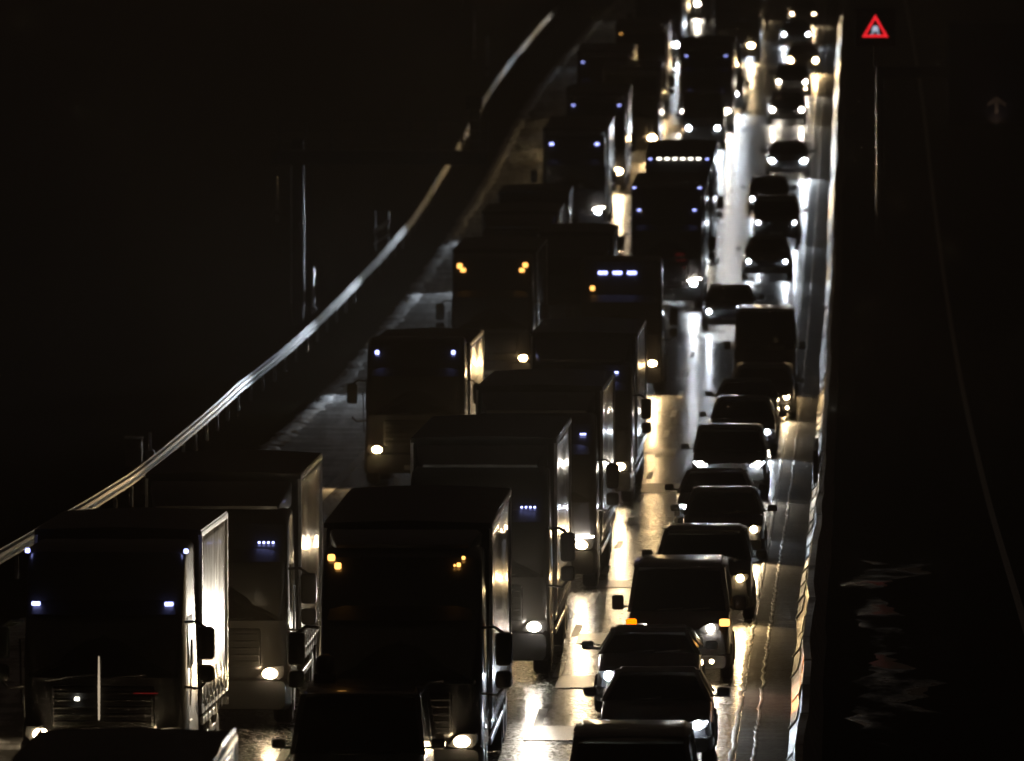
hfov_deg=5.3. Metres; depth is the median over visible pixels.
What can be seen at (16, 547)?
guard rail
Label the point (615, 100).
lorry
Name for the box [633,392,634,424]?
side window
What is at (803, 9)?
hatch car
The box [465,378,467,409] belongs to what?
side window
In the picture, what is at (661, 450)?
tar patch
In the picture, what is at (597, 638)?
tar patch
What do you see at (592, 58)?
lorry
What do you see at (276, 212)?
marker post
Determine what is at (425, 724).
side window
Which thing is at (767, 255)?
saloon car
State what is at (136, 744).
lorry
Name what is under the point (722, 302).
saloon car
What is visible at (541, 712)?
lane marking
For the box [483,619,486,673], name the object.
side window
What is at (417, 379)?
lorry
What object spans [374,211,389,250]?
chevron sign
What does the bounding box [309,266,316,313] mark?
marker post
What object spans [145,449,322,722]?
lorry
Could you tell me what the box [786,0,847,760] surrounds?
median barrier
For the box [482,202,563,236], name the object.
lorry
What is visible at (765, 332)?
panel van
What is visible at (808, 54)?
hatch car
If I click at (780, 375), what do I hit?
estate car
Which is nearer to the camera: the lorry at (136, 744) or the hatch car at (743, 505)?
the lorry at (136, 744)
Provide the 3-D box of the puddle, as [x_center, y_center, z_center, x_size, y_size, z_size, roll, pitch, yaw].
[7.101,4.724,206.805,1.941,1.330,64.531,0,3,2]
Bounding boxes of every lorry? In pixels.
[0,507,227,747]
[12,726,237,760]
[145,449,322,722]
[288,485,512,760]
[347,327,483,483]
[410,413,574,673]
[436,236,547,377]
[476,368,618,586]
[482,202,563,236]
[498,184,578,222]
[530,317,651,501]
[531,115,616,223]
[538,223,618,318]
[564,255,677,391]
[566,43,636,103]
[567,83,636,190]
[603,60,669,151]
[615,18,676,101]
[619,172,715,307]
[627,0,690,60]
[634,0,693,35]
[645,139,723,261]
[669,35,742,129]
[690,0,704,17]
[705,0,764,16]
[705,0,768,61]
[763,0,768,18]
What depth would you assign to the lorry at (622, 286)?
324.87 m
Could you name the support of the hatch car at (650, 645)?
on the road
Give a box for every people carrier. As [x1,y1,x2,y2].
[271,654,444,760]
[569,720,697,760]
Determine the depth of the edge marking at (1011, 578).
321.14 m
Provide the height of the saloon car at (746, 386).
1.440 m
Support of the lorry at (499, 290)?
on the road
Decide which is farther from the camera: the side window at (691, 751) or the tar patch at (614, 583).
the tar patch at (614, 583)
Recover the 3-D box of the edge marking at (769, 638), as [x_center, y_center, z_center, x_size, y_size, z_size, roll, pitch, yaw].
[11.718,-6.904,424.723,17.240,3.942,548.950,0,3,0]
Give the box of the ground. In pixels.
[0,0,1023,651]
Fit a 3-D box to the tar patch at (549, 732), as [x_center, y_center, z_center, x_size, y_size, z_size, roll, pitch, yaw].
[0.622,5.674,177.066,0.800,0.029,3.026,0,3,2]
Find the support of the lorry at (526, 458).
on the road
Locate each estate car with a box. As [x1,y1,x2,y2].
[699,395,786,455]
[723,362,803,418]
[762,88,811,122]
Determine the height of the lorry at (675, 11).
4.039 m
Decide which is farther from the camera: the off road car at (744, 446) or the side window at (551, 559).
the off road car at (744, 446)
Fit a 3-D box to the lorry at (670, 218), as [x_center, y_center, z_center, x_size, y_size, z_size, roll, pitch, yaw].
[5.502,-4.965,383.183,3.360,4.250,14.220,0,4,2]
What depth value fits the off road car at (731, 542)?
208.98 m
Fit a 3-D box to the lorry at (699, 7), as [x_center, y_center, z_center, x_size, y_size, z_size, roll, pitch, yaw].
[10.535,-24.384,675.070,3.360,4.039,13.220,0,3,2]
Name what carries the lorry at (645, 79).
on the road
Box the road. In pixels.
[218,0,827,760]
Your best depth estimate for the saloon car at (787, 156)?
466.82 m
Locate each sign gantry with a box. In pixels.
[271,96,488,323]
[876,20,1023,240]
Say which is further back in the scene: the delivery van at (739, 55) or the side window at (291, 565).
the delivery van at (739, 55)
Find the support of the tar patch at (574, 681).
on the road
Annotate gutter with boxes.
[735,0,839,760]
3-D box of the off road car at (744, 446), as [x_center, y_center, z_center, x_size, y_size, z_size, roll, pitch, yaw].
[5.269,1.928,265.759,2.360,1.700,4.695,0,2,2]
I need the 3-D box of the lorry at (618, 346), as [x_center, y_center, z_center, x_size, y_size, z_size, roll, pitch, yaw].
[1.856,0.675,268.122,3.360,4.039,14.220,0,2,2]
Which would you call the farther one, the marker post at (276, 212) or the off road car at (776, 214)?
the marker post at (276, 212)
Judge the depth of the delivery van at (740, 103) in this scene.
516.11 m
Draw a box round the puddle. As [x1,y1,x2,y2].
[840,548,947,745]
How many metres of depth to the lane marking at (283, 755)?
173.15 m
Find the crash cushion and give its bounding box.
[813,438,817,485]
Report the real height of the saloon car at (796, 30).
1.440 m
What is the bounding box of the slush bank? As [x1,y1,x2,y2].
[9,7,615,645]
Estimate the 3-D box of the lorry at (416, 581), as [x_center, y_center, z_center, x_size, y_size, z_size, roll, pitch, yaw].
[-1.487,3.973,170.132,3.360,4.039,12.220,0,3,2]
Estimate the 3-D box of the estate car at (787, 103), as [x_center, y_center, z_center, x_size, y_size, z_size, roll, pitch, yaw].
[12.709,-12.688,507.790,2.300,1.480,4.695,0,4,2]
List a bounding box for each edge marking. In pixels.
[323,450,364,499]
[728,7,826,760]
[751,7,831,760]
[904,0,1023,633]
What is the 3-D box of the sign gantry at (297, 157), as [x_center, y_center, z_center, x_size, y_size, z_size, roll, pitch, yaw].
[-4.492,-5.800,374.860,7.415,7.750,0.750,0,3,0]
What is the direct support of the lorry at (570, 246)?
on the road
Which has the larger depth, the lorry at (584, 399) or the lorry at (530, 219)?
the lorry at (530, 219)
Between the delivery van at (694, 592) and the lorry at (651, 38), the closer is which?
the delivery van at (694, 592)
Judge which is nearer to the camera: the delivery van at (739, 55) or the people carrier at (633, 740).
the people carrier at (633, 740)
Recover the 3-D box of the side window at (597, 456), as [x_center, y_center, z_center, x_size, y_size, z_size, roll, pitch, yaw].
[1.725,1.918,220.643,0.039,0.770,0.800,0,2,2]
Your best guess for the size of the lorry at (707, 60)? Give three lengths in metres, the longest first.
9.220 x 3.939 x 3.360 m
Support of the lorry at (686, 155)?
on the road
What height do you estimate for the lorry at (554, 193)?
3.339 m
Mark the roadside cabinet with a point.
(133, 450)
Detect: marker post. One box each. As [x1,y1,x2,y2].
[145,430,154,458]
[274,176,279,221]
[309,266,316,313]
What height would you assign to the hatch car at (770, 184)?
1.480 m
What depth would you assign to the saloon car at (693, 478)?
245.71 m
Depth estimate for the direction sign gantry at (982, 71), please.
421.75 m
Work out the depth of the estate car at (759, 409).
287.94 m
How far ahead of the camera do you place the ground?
520.55 m
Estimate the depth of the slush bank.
398.07 m
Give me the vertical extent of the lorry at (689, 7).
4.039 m
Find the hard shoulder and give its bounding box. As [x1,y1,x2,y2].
[0,0,635,760]
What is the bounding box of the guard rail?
[0,7,557,578]
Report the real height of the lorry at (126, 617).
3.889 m
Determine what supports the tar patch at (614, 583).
on the road
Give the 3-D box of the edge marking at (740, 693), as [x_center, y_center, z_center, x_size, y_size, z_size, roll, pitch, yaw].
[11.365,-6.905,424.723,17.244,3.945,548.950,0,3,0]
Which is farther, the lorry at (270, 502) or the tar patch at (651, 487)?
the tar patch at (651, 487)
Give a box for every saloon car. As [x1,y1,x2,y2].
[583,666,729,760]
[664,468,766,522]
[695,284,763,329]
[705,378,788,431]
[735,236,798,278]
[761,140,815,176]
[775,19,816,45]
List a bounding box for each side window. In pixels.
[187,614,193,667]
[290,562,293,611]
[319,621,320,654]
[420,687,432,749]
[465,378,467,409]
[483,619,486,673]
[533,298,534,324]
[549,523,552,569]
[597,456,598,495]
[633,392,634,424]
[688,736,693,760]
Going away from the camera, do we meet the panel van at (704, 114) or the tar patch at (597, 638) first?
the tar patch at (597, 638)
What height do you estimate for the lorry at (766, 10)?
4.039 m
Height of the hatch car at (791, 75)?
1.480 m
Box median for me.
[822,0,1023,760]
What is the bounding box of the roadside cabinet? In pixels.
[124,436,143,465]
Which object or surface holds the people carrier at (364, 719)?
on the road
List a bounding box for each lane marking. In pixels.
[275,15,711,760]
[532,0,777,725]
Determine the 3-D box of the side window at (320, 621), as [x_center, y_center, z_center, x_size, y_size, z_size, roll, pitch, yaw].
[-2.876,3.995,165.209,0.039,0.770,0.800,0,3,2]
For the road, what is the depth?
295.87 m
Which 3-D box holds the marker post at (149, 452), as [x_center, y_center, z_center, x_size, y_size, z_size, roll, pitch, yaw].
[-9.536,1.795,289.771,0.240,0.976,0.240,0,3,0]
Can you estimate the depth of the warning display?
421.77 m
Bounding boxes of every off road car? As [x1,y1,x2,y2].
[641,523,766,618]
[681,423,778,497]
[746,192,807,242]
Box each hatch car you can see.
[581,624,717,711]
[670,486,776,559]
[741,175,796,214]
[769,63,814,94]
[781,43,824,72]
[784,0,821,24]
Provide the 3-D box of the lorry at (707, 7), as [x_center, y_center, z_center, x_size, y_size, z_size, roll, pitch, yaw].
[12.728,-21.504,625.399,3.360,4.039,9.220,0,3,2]
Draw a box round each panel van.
[676,87,730,146]
[724,304,805,392]
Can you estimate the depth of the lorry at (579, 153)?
425.67 m
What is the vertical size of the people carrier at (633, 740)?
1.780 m
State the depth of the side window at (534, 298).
328.89 m
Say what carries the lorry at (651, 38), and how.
on the road
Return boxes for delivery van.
[612,555,745,678]
[735,67,749,111]
[737,41,747,72]
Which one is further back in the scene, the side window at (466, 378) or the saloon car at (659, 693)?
the side window at (466, 378)
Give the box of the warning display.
[855,8,895,66]
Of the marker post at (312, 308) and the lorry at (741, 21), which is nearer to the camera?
the marker post at (312, 308)
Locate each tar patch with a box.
[523,726,574,739]
[555,676,594,687]
[575,633,607,643]
[596,580,631,586]
[638,483,680,492]
[645,448,676,453]
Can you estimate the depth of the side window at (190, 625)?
166.21 m
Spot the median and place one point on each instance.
(905, 479)

